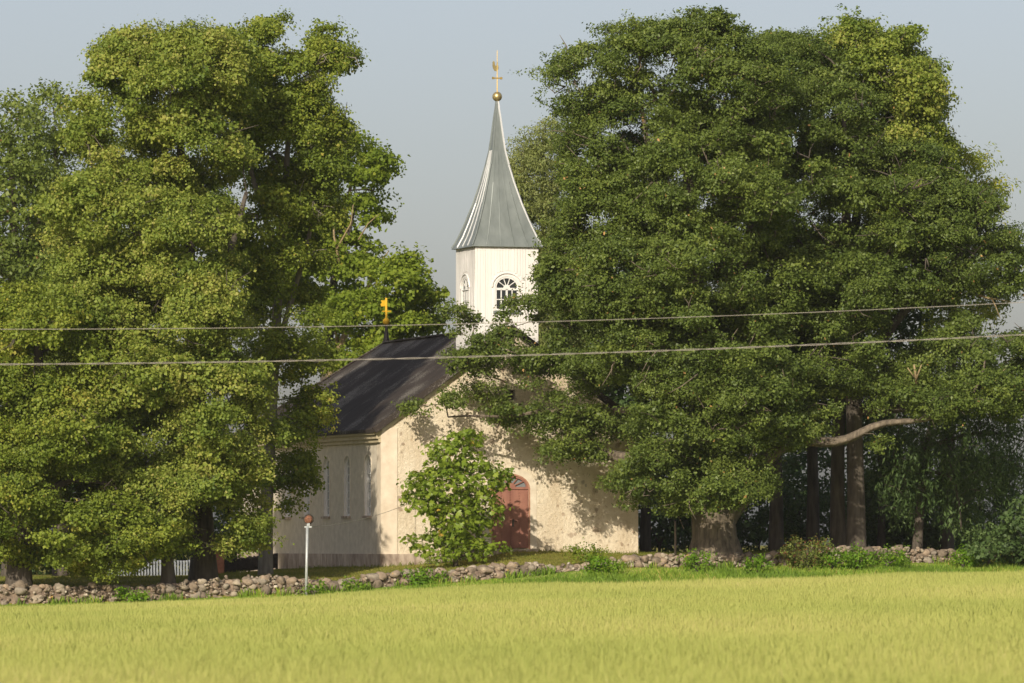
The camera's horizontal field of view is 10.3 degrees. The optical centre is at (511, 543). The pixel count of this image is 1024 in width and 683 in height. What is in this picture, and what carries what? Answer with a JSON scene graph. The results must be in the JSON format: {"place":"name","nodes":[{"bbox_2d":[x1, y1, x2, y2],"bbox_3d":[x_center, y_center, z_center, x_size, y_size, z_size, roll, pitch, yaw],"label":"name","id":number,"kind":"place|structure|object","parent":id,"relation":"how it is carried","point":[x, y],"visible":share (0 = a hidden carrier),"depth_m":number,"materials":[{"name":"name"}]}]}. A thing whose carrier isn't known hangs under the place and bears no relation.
{"place":"outdoors","nodes":[
{"label":"outdoors","id":0,"kind":"place"},
{"bbox_2d":[0,334,1022,364],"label":"overhead cable","id":1,"kind":"object","parent":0,"point":[511,355],"visible":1,"depth_m":128.11,"materials":[{"name":"grey metal"}]},
{"bbox_2d":[0,555,1023,606],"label":"verge grass","id":2,"kind":"structure","parent":0,"point":[665,573],"depth_m":207.93,"materials":[{"name":"green plant"}]},
{"bbox_2d":[0,546,1023,606],"bbox_3d":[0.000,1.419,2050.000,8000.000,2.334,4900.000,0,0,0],"label":"ground","id":3,"kind":"structure","parent":0,"point":[559,561],"depth_m":213.50,"materials":[{"name":"green plant"}]},
{"bbox_2d":[0,476,52,574],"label":"understorey tree","id":4,"kind":"object","parent":3,"relation":"on","point":[37,573],"visible":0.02,"depth_m":239.80,"materials":[{"name":"green plant"}]},
{"bbox_2d":[0,85,117,576],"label":"background tree","id":5,"kind":"object","parent":3,"relation":"on","point":[17,256],"visible":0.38,"depth_m":223.84,"materials":[{"name":"green plant"}]},
{"bbox_2d":[33,484,105,573],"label":"understorey tree","id":6,"kind":"object","parent":3,"relation":"on","point":[44,568],"depth_m":242.34,"materials":[{"name":"green plant"}]},
{"bbox_2d":[10,77,165,575],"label":"background tree","id":7,"kind":"object","parent":3,"relation":"on","point":[48,92],"visible":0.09,"depth_m":229.11,"materials":[{"name":"green plant"}]},
{"bbox_2d":[0,276,199,588],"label":"lime tree","id":8,"kind":"object","parent":3,"relation":"on","point":[43,457],"visible":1,"depth_m":201.46,"materials":[{"name":"green plant"}]},
{"bbox_2d":[112,585,150,602],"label":"weed clump","id":9,"kind":"object","parent":3,"relation":"on","point":[139,594],"visible":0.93,"depth_m":202.98,"materials":[{"name":"green plant"}]},
{"bbox_2d":[109,560,189,575],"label":"picket fence","id":10,"kind":"object","parent":3,"relation":"on","point":[155,572],"visible":0.32,"depth_m":224.25,"materials":[{"name":"grey paint"}]},
{"bbox_2d":[125,508,190,573],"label":"understorey tree","id":11,"kind":"object","parent":3,"relation":"on","point":[161,560],"visible":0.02,"depth_m":244.89,"materials":[{"name":"green plant"}]},
{"bbox_2d":[13,14,303,580],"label":"lime tree","id":12,"kind":"object","parent":3,"relation":"on","point":[146,259],"visible":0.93,"depth_m":204.37,"materials":[{"name":"green plant"}]},
{"bbox_2d":[104,446,213,583],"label":"lime tree","id":13,"kind":"object","parent":3,"relation":"on","point":[168,573],"visible":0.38,"depth_m":204.75,"materials":[{"name":"green plant"}]},
{"bbox_2d":[173,493,237,573],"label":"understorey tree","id":14,"kind":"object","parent":3,"relation":"on","point":[217,526],"visible":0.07,"depth_m":242.79,"materials":[{"name":"green plant"}]},
{"bbox_2d":[216,552,223,572],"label":"gate post","id":15,"kind":"object","parent":3,"relation":"on","point":[220,564],"visible":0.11,"depth_m":225.30,"materials":[{"name":"red wood"}]},
{"bbox_2d":[224,553,277,572],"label":"fence","id":16,"kind":"object","parent":3,"relation":"on","point":[249,563],"visible":0.56,"depth_m":227.74,"materials":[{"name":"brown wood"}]},
{"bbox_2d":[199,5,374,574],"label":"lime tree","id":17,"kind":"object","parent":3,"relation":"on","point":[308,198],"visible":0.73,"depth_m":213.02,"materials":[{"name":"green plant"}]},
{"bbox_2d":[304,514,313,594],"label":"floodlight post","id":18,"kind":"object","parent":3,"relation":"on","point":[308,519],"visible":0.97,"depth_m":205.16,"materials":[{"name":"metal"}]},
{"bbox_2d":[313,502,411,526],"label":"supply cable","id":19,"kind":"object","parent":18,"relation":"attached to","point":[361,519],"visible":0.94,"depth_m":211.22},
{"bbox_2d":[294,577,330,595],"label":"weed clump","id":20,"kind":"object","parent":3,"relation":"on","point":[318,589],"visible":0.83,"depth_m":205.25,"materials":[{"name":"green plant"}]},
{"bbox_2d":[240,126,410,380],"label":"maple tree","id":21,"kind":"object","parent":3,"relation":"on","point":[378,164],"visible":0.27,"depth_m":251.72,"materials":[{"name":"green plant"}]},
{"bbox_2d":[340,575,368,591],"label":"weed clump","id":22,"kind":"object","parent":3,"relation":"on","point":[348,583],"visible":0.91,"depth_m":206.04,"materials":[{"name":"green plant"}]},
{"bbox_2d":[310,241,455,372],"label":"maple tree","id":23,"kind":"object","parent":3,"relation":"on","point":[417,298],"visible":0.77,"depth_m":243.41,"materials":[{"name":"green plant"}]},
{"bbox_2d":[400,565,441,585],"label":"weed clump","id":24,"kind":"object","parent":3,"relation":"on","point":[412,577],"visible":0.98,"depth_m":207.02,"materials":[{"name":"green plant"}]},
{"bbox_2d":[421,553,437,564],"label":"elder sprout","id":25,"kind":"object","parent":3,"relation":"on","point":[428,561],"visible":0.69,"depth_m":216.53,"materials":[{"name":"green plant"}]},
{"bbox_2d":[234,56,637,572],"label":"church","id":26,"kind":"structure","parent":3,"relation":"on","point":[370,451],"depth_m":219.02,"materials":[{"name":"beige paint"}]},
{"bbox_2d":[282,471,290,519],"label":"window","id":27,"kind":"structure","parent":26,"relation":"in","point":[286,517],"depth_m":230.64,"materials":[{"name":"grey glass"}]},
{"bbox_2d":[301,484,310,518],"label":"window","id":28,"kind":"structure","parent":26,"relation":"in","point":[307,501],"depth_m":227.73,"materials":[{"name":"grey glass"}]},
{"bbox_2d":[321,455,329,518],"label":"window","id":29,"kind":"structure","parent":26,"relation":"in","point":[326,473],"depth_m":224.86,"materials":[{"name":"grey glass"}]},
{"bbox_2d":[341,454,350,518],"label":"window","id":30,"kind":"structure","parent":26,"relation":"in","point":[346,462],"depth_m":221.97,"materials":[{"name":"grey glass"}]},
{"bbox_2d":[362,453,371,517],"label":"window","id":31,"kind":"structure","parent":26,"relation":"in","point":[367,460],"depth_m":219.06,"materials":[{"name":"grey glass"}]},
{"bbox_2d":[460,273,469,313],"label":"tower window","id":32,"kind":"structure","parent":26,"relation":"in","point":[464,282],"depth_m":219.60,"materials":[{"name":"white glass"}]},
{"bbox_2d":[491,272,522,313],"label":"tower window","id":33,"kind":"structure","parent":26,"relation":"in","point":[503,285],"depth_m":218.69,"materials":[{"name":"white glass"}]},
{"bbox_2d":[493,489,527,547],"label":"door","id":34,"kind":"structure","parent":26,"relation":"in","point":[514,531],"depth_m":218.37,"materials":[{"name":"red paint"}]},
{"bbox_2d":[425,568,453,583],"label":"weed clump","id":35,"kind":"object","parent":3,"relation":"on","point":[442,574],"visible":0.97,"depth_m":207.36,"materials":[{"name":"green plant"}]},
{"bbox_2d":[396,426,515,566],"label":"chestnut tree","id":36,"kind":"object","parent":3,"relation":"on","point":[457,526],"visible":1,"depth_m":211.89,"materials":[{"name":"green plant"}]},
{"bbox_2d":[0,545,961,604],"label":"dry stone wall","id":37,"kind":"structure","parent":3,"relation":"on","point":[46,593],"depth_m":206.11,"materials":[{"name":"grey stone"}]},
{"bbox_2d":[0,569,1023,682],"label":"oat crop","id":38,"kind":"object","parent":3,"relation":"on","point":[932,627],"visible":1,"depth_m":100.58,"materials":[{"name":"yellow plant"}]},
{"bbox_2d":[505,113,614,395],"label":"tree","id":39,"kind":"object","parent":3,"relation":"on","point":[535,160],"visible":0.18,"depth_m":234.57,"materials":[{"name":"green plant"}]},
{"bbox_2d":[562,537,612,563],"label":"hazel bush","id":40,"kind":"object","parent":3,"relation":"on","point":[577,552],"visible":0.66,"depth_m":211.35,"materials":[{"name":"green plant"}]},
{"bbox_2d":[582,553,625,575],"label":"weed clump","id":41,"kind":"object","parent":3,"relation":"on","point":[594,563],"visible":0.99,"depth_m":208.37,"materials":[{"name":"green plant"}]},
{"bbox_2d":[588,265,709,552],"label":"woodland tree","id":42,"kind":"object","parent":3,"relation":"on","point":[645,520],"visible":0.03,"depth_m":229.81,"materials":[{"name":"green plant"}]},
{"bbox_2d":[638,461,691,551],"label":"understorey tree","id":43,"kind":"object","parent":3,"relation":"on","point":[658,540],"visible":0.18,"depth_m":233.45,"materials":[{"name":"green plant"}]},
{"bbox_2d":[674,519,676,556],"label":"wooden post","id":44,"kind":"object","parent":3,"relation":"on","point":[675,543],"visible":0.87,"depth_m":212.97,"materials":[{"name":"wood"}]},
{"bbox_2d":[391,3,985,564],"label":"oak tree","id":45,"kind":"object","parent":3,"relation":"on","point":[663,239],"visible":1,"depth_m":208.95,"materials":[{"name":"green plant"}]},
{"bbox_2d":[676,548,717,572],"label":"weed clump","id":46,"kind":"object","parent":3,"relation":"on","point":[693,558],"visible":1,"depth_m":209.68,"materials":[{"name":"green plant"}]},
{"bbox_2d":[638,431,784,551],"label":"understorey tree","id":47,"kind":"object","parent":3,"relation":"on","point":[746,526],"visible":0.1,"depth_m":240.15,"materials":[{"name":"green plant"}]},
{"bbox_2d":[740,553,775,573],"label":"weed clump","id":48,"kind":"object","parent":3,"relation":"on","point":[757,564],"visible":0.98,"depth_m":209.60,"materials":[{"name":"green plant"}]},
{"bbox_2d":[730,447,826,550],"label":"understorey tree","id":49,"kind":"object","parent":3,"relation":"on","point":[746,535],"visible":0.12,"depth_m":243.00,"materials":[{"name":"green plant"}]},
{"bbox_2d":[742,434,846,550],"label":"understorey tree","id":50,"kind":"object","parent":3,"relation":"on","point":[799,502],"visible":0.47,"depth_m":237.21,"materials":[{"name":"green plant"}]},
{"bbox_2d":[755,268,838,550],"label":"woodland tree","id":51,"kind":"object","parent":3,"relation":"on","point":[776,532],"visible":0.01,"depth_m":223.77,"materials":[{"name":"brown plant"}]},
{"bbox_2d":[774,533,837,569],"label":"bush","id":52,"kind":"object","parent":3,"relation":"on","point":[790,553],"visible":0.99,"depth_m":211.00,"materials":[{"name":"green plant"}]},
{"bbox_2d":[809,541,855,570],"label":"weed clump","id":53,"kind":"object","parent":3,"relation":"on","point":[834,560],"visible":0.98,"depth_m":211.09,"materials":[{"name":"green plant"}]},
{"bbox_2d":[793,290,875,546],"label":"woodland tree","id":54,"kind":"object","parent":3,"relation":"on","point":[812,524],"visible":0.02,"depth_m":229.79,"materials":[{"name":"brown plant"}]},
{"bbox_2d":[838,540,874,570],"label":"weed clump","id":55,"kind":"object","parent":3,"relation":"on","point":[860,555],"visible":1,"depth_m":211.42,"materials":[{"name":"green plant"}]},
{"bbox_2d":[695,25,1023,548],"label":"oak tree","id":56,"kind":"object","parent":3,"relation":"on","point":[822,268],"visible":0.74,"depth_m":213.17,"materials":[{"name":"green plant"}]},
{"bbox_2d":[824,414,933,542],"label":"understorey tree","id":57,"kind":"object","parent":3,"relation":"on","point":[866,458],"visible":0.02,"depth_m":244.49,"materials":[{"name":"green plant"}]},
{"bbox_2d":[817,290,947,547],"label":"woodland tree","id":58,"kind":"object","parent":3,"relation":"on","point":[903,330],"visible":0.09,"depth_m":228.76,"materials":[{"name":"green plant"}]},
{"bbox_2d":[859,543,914,567],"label":"weed clump","id":59,"kind":"object","parent":3,"relation":"on","point":[894,558],"visible":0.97,"depth_m":212.06,"materials":[{"name":"green plant"}]},
{"bbox_2d":[814,3,980,547],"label":"lime tree","id":60,"kind":"object","parent":3,"relation":"on","point":[914,82],"visible":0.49,"depth_m":217.97,"materials":[{"name":"green plant"}]},
{"bbox_2d":[864,456,938,549],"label":"dark shrub","id":61,"kind":"object","parent":3,"relation":"on","point":[891,541],"visible":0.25,"depth_m":230.83,"materials":[{"name":"green plant"}]},
{"bbox_2d":[887,460,984,549],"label":"dark shrub","id":62,"kind":"object","parent":3,"relation":"on","point":[931,539],"visible":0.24,"depth_m":229.19,"materials":[{"name":"green plant"}]},
{"bbox_2d":[861,361,1023,549],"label":"drooping tree","id":63,"kind":"object","parent":3,"relation":"on","point":[896,475],"visible":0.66,"depth_m":218.10,"materials":[{"name":"green plant"}]},
{"bbox_2d":[944,543,979,567],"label":"weed clump","id":64,"kind":"object","parent":3,"relation":"on","point":[964,561],"visible":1,"depth_m":213.50,"materials":[{"name":"green plant"}]},
{"bbox_2d":[911,445,1023,550],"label":"dark shrub","id":65,"kind":"object","parent":3,"relation":"on","point":[1002,508],"visible":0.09,"depth_m":237.18,"materials":[{"name":"green plant"}]},
{"bbox_2d":[918,141,1023,549],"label":"ash tree","id":66,"kind":"object","parent":3,"relation":"on","point":[975,163],"visible":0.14,"depth_m":225.28,"materials":[{"name":"green plant"}]},
{"bbox_2d":[948,519,1023,565],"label":"dark shrub","id":67,"kind":"object","parent":3,"relation":"on","point":[992,549],"visible":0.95,"depth_m":214.03,"materials":[{"name":"green plant"}]},
{"bbox_2d":[983,493,1023,566],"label":"dark shrub","id":68,"kind":"object","parent":3,"relation":"on","point":[1010,522],"visible":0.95,"depth_m":214.04,"materials":[{"name":"green plant"}]},
{"bbox_2d":[0,302,1023,329],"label":"overhead wire","id":69,"kind":"object","parent":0,"point":[516,322],"visible":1,"depth_m":130.02,"materials":[{"name":"grey metal"}]},
{"bbox_2d":[0,0,1023,545],"label":"sky","id":70,"kind":"structure","parent":0,"point":[427,87],"materials":[{"name":"blue"}]}
]}

